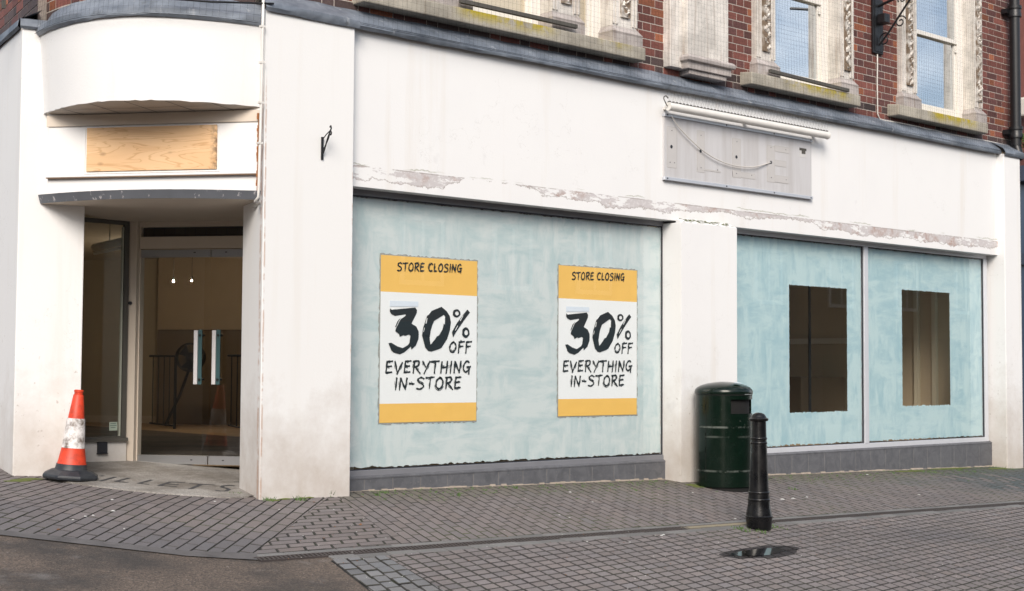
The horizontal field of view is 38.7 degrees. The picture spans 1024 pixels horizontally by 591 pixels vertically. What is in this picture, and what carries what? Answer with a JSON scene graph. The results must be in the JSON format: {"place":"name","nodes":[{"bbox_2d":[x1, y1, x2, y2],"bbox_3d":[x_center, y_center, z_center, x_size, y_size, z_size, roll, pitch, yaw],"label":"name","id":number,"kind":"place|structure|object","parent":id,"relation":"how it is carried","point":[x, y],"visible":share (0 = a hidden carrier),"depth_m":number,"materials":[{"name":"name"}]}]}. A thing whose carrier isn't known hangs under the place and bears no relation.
{"place":"outdoors","nodes":[
{"label":"outdoors","id":0,"kind":"place"},
{"bbox_2d":[0,426,428,590],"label":"road","id":1,"kind":"structure","parent":0,"point":[29,564],"depth_m":8.88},
{"bbox_2d":[331,555,444,590],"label":"paving stones","id":2,"kind":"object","parent":1,"relation":"on","point":[382,573],"depth_m":9.24,"materials":[{"name":"stone"}]},
{"bbox_2d":[0,0,1023,499],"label":"corner shop building","id":3,"kind":"structure","parent":1,"relation":"on","point":[860,310],"depth_m":13.63,"materials":[{"name":"paint"}]},
{"bbox_2d":[1,0,5,8],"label":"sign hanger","id":4,"kind":"object","parent":3,"relation":"attached to","point":[3,4],"visible":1,"depth_m":11.74,"materials":[{"name":"black metal"}]},
{"bbox_2d":[91,224,120,254],"bbox_3d":[-4.469,-0.905,16.360,0.090,0.870,2.038,2,-3,-27],"label":"strip light","id":5,"kind":"object","parent":3,"relation":"hanging from","point":[105,245],"visible":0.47,"depth_m":16.53,"materials":[{"name":"grey metal"}]},
{"bbox_2d":[84,217,129,438],"bbox_3d":[-3.847,0.281,12.783,1.042,1.951,0.040,3,-4,-45],"label":"side window","id":6,"kind":"structure","parent":3,"relation":"in","point":[125,235],"depth_m":13.10,"materials":[{"name":"black metal"}]},
{"bbox_2d":[35,0,261,33],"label":"bird net","id":7,"kind":"object","parent":3,"relation":"attached to","point":[133,8],"visible":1,"depth_m":11.34,"materials":[{"name":"plastic"}]},
{"bbox_2d":[149,355,176,428],"bbox_3d":[-5.044,1.410,21.041,0.426,1.102,0.044,0,-3,12],"label":"barrier","id":8,"kind":"object","parent":3,"relation":"on","point":[175,392],"visible":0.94,"depth_m":21.02,"materials":[{"name":"black metal"}]},
{"bbox_2d":[137,249,211,464],"bbox_3d":[-3.052,0.549,13.118,0.666,1.932,0.115,0,-3,11],"label":"glass door","id":9,"kind":"structure","parent":3,"relation":"in","point":[197,361],"depth_m":13.09,"materials":[{"name":"white"}]},
{"bbox_2d":[165,343,205,423],"bbox_3d":[-4.777,1.300,21.251,0.660,1.225,0.253,0,-3,11],"label":"pedestal fan","id":10,"kind":"object","parent":3,"relation":"on","point":[189,358],"visible":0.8,"depth_m":21.19,"materials":[{"name":"black metal"}]},
{"bbox_2d":[143,226,242,236],"bbox_3d":[-2.526,-0.577,13.144,1.702,0.090,0.022,0,-3,11],"label":"transom window","id":11,"kind":"structure","parent":3,"relation":"in","point":[235,230],"depth_m":13.20,"materials":[{"name":"black glass"}]},
{"bbox_2d":[208,249,242,464],"bbox_3d":[-2.388,0.546,12.993,0.664,1.932,0.115,0,-3,11],"label":"glass door","id":12,"kind":"structure","parent":3,"relation":"in","point":[216,340],"depth_m":13.00,"materials":[{"name":"white"}]},
{"bbox_2d":[180,0,273,4],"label":"cable","id":13,"kind":"object","parent":3,"relation":"attached to","point":[236,2],"visible":1,"depth_m":11.32,"materials":[{"name":"black metal"}]},
{"bbox_2d":[227,354,240,427],"bbox_3d":[-3.863,1.381,20.412,0.267,1.109,0.043,0,-3,12],"label":"barrier","id":14,"kind":"object","parent":3,"relation":"on","point":[231,356],"visible":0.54,"depth_m":20.41,"materials":[{"name":"black metal"}]},
{"bbox_2d":[252,0,265,207],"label":"conduit","id":15,"kind":"object","parent":3,"relation":"attached to","point":[262,26],"visible":1,"depth_m":11.39,"materials":[{"name":"white plastic"}]},
{"bbox_2d":[321,125,331,159],"bbox_3d":[-1.492,-1.234,11.738,0.022,0.268,0.138,3,-4,-42],"label":"wall bracket","id":16,"kind":"object","parent":3,"relation":"attached to","point":[323,147],"depth_m":11.76,"materials":[{"name":"black metal"}]},
{"bbox_2d":[378,253,477,424],"bbox_3d":[-0.722,0.389,12.803,1.124,1.476,0.010,3,-4,-42],"label":"sale poster","id":17,"kind":"object","parent":3,"relation":"attached to","point":[428,333],"visible":1,"depth_m":12.79,"materials":[{"name":"paper"}]},
{"bbox_2d":[473,0,539,23],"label":"sash window","id":18,"kind":"structure","parent":3,"relation":"in","point":[524,5],"depth_m":13.76,"materials":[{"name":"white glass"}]},
{"bbox_2d":[350,189,663,476],"bbox_3d":[0.019,0.365,13.466,4.083,2.455,0.049,3,-4,-42],"label":"shop window","id":19,"kind":"structure","parent":3,"relation":"in","point":[518,255],"depth_m":13.43,"materials":[{"name":"blue glass"}]},
{"bbox_2d":[459,0,577,28],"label":"timber batten","id":20,"kind":"object","parent":3,"relation":"on","point":[518,13],"visible":1,"depth_m":13.34,"materials":[{"name":"grey wood"}]},
{"bbox_2d":[579,0,600,37],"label":"sash window","id":21,"kind":"structure","parent":3,"relation":"in","point":[595,21],"depth_m":14.38,"materials":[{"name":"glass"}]},
{"bbox_2d":[556,264,637,417],"bbox_3d":[0.845,0.449,14.207,1.123,1.476,0.010,3,-4,-42],"label":"sale poster","id":22,"kind":"object","parent":3,"relation":"attached to","point":[597,347],"visible":1,"depth_m":14.19,"materials":[{"name":"paper"}]},
{"bbox_2d":[359,0,1015,151],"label":"bird net","id":23,"kind":"object","parent":3,"relation":"attached to","point":[778,59],"visible":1,"depth_m":16.20,"materials":[{"name":"plastic"}]},
{"bbox_2d":[662,113,812,199],"bbox_3d":[2.445,-1.457,15.468,2.456,0.680,0.062,3,-4,-42],"label":"shop sign","id":24,"kind":"object","parent":3,"relation":"attached to","point":[697,151],"visible":1,"depth_m":15.40,"materials":[{"name":"metal"}]},
{"bbox_2d":[663,88,830,138],"bbox_3d":[2.509,-1.933,15.457,2.737,0.264,0.194,3,-4,-42],"label":"sign light","id":25,"kind":"object","parent":3,"relation":"attached to","point":[737,118],"visible":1,"depth_m":15.35,"materials":[{"name":"grey metal"}]},
{"bbox_2d":[774,0,827,87],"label":"sash window","id":26,"kind":"structure","parent":3,"relation":"in","point":[791,15],"depth_m":16.74,"materials":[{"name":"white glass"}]},
{"bbox_2d":[768,69,848,91],"bbox_3d":[3.332,-2.399,16.290,1.446,0.039,0.036,4,-5,-42],"label":"timber batten","id":27,"kind":"object","parent":3,"relation":"on","point":[812,81],"visible":0.9,"depth_m":16.25,"materials":[{"name":"grey wood"}]},
{"bbox_2d":[737,229,988,452],"bbox_3d":[4.173,0.566,17.184,5.400,2.450,0.053,3,-4,-42],"label":"shop window","id":28,"kind":"structure","parent":3,"relation":"in","point":[874,279],"depth_m":17.15,"materials":[{"name":"glass"}]},
{"bbox_2d":[871,0,910,54],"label":"lamp bracket","id":29,"kind":"object","parent":3,"relation":"attached to","point":[877,33],"visible":0.98,"depth_m":17.39,"materials":[{"name":"black metal"}]},
{"bbox_2d":[916,0,962,117],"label":"sash window","id":30,"kind":"structure","parent":3,"relation":"in","point":[956,46],"depth_m":18.67,"materials":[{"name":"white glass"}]},
{"bbox_2d":[876,54,1003,144],"bbox_3d":[5.443,-2.445,18.373,2.899,0.822,0.031,3,-4,-42],"label":"cable","id":31,"kind":"object","parent":3,"relation":"attached to","point":[910,124],"visible":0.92,"depth_m":17.61,"materials":[{"name":"plastic"}]},
{"bbox_2d":[1001,0,1022,160],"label":"downpipe","id":32,"kind":"object","parent":3,"relation":"attached to","point":[1012,11],"visible":0.98,"depth_m":19.32,"materials":[{"name":"black metal"}]},
{"bbox_2d":[254,500,1023,561],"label":"drainage channel","id":33,"kind":"object","parent":1,"relation":"on","point":[404,549],"visible":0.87,"depth_m":11.26,"materials":[{"name":"concrete"}]},
{"bbox_2d":[1020,0,1023,466],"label":"neighbouring shop","id":34,"kind":"structure","parent":1,"relation":"on","point":[1022,161],"depth_m":19.35,"materials":[{"name":"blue paint"}]},
{"bbox_2d":[1021,97,1023,118],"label":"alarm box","id":35,"kind":"object","parent":34,"relation":"attached to","point":[1022,107],"visible":0.3,"depth_m":19.50,"materials":[{"name":"white plastic"}]},
{"bbox_2d":[0,467,1023,559],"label":"pavement","id":36,"kind":"structure","parent":0,"point":[250,527],"depth_m":11.40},
{"bbox_2d":[42,389,97,480],"bbox_3d":[-3.534,1.117,11.684,0.420,0.727,0.422,1,-3,-14],"label":"traffic cone","id":37,"kind":"object","parent":36,"relation":"on","point":[71,464],"visible":1,"depth_m":11.61,"materials":[{"name":"plastic"}]},
{"bbox_2d":[5,467,1009,500],"bbox_3d":[1.578,1.813,14.621,12.846,0.363,1.424,2,-4,-36],"label":"moss","id":38,"kind":"object","parent":36,"relation":"on","point":[29,479],"visible":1,"depth_m":14.33,"materials":[{"name":"green plant"}]},
{"bbox_2d":[229,466,1020,533],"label":"weeds","id":39,"kind":"object","parent":36,"relation":"on","point":[304,499],"visible":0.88,"depth_m":13.11,"materials":[{"name":"green plant"}]},
{"bbox_2d":[694,382,752,491],"bbox_3d":[2.114,1.401,14.554,0.581,1.078,0.580,3,-4,-42],"label":"litter bin","id":40,"kind":"object","parent":36,"relation":"on","point":[723,414],"visible":0.97,"depth_m":14.31,"materials":[{"name":"green metal"}]},
{"bbox_2d":[386,507,1023,590],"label":"street","id":41,"kind":"structure","parent":0,"point":[960,545],"depth_m":10.96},
{"bbox_2d":[57,474,1011,588],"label":"litter","id":42,"kind":"object","parent":41,"relation":"on","point":[559,514],"visible":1,"depth_m":11.01,"materials":[{"name":"white plant"}]},
{"bbox_2d":[745,412,772,530],"bbox_3d":[2.100,1.511,12.398,0.233,1.028,0.233,3,-4,-42],"label":"bollard","id":43,"kind":"object","parent":41,"relation":"on","point":[758,516],"visible":0.98,"depth_m":12.33,"materials":[{"name":"metal"}]},
{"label":"wet ground","id":44,"kind":"structure","parent":41,"relation":"on","visible":0},
{"bbox_2d":[731,548,782,555],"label":"puddle","id":45,"kind":"object","parent":44,"relation":"on","point":[761,551],"visible":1,"depth_m":11.29,"materials":[{"name":"black liquid"}]}
]}

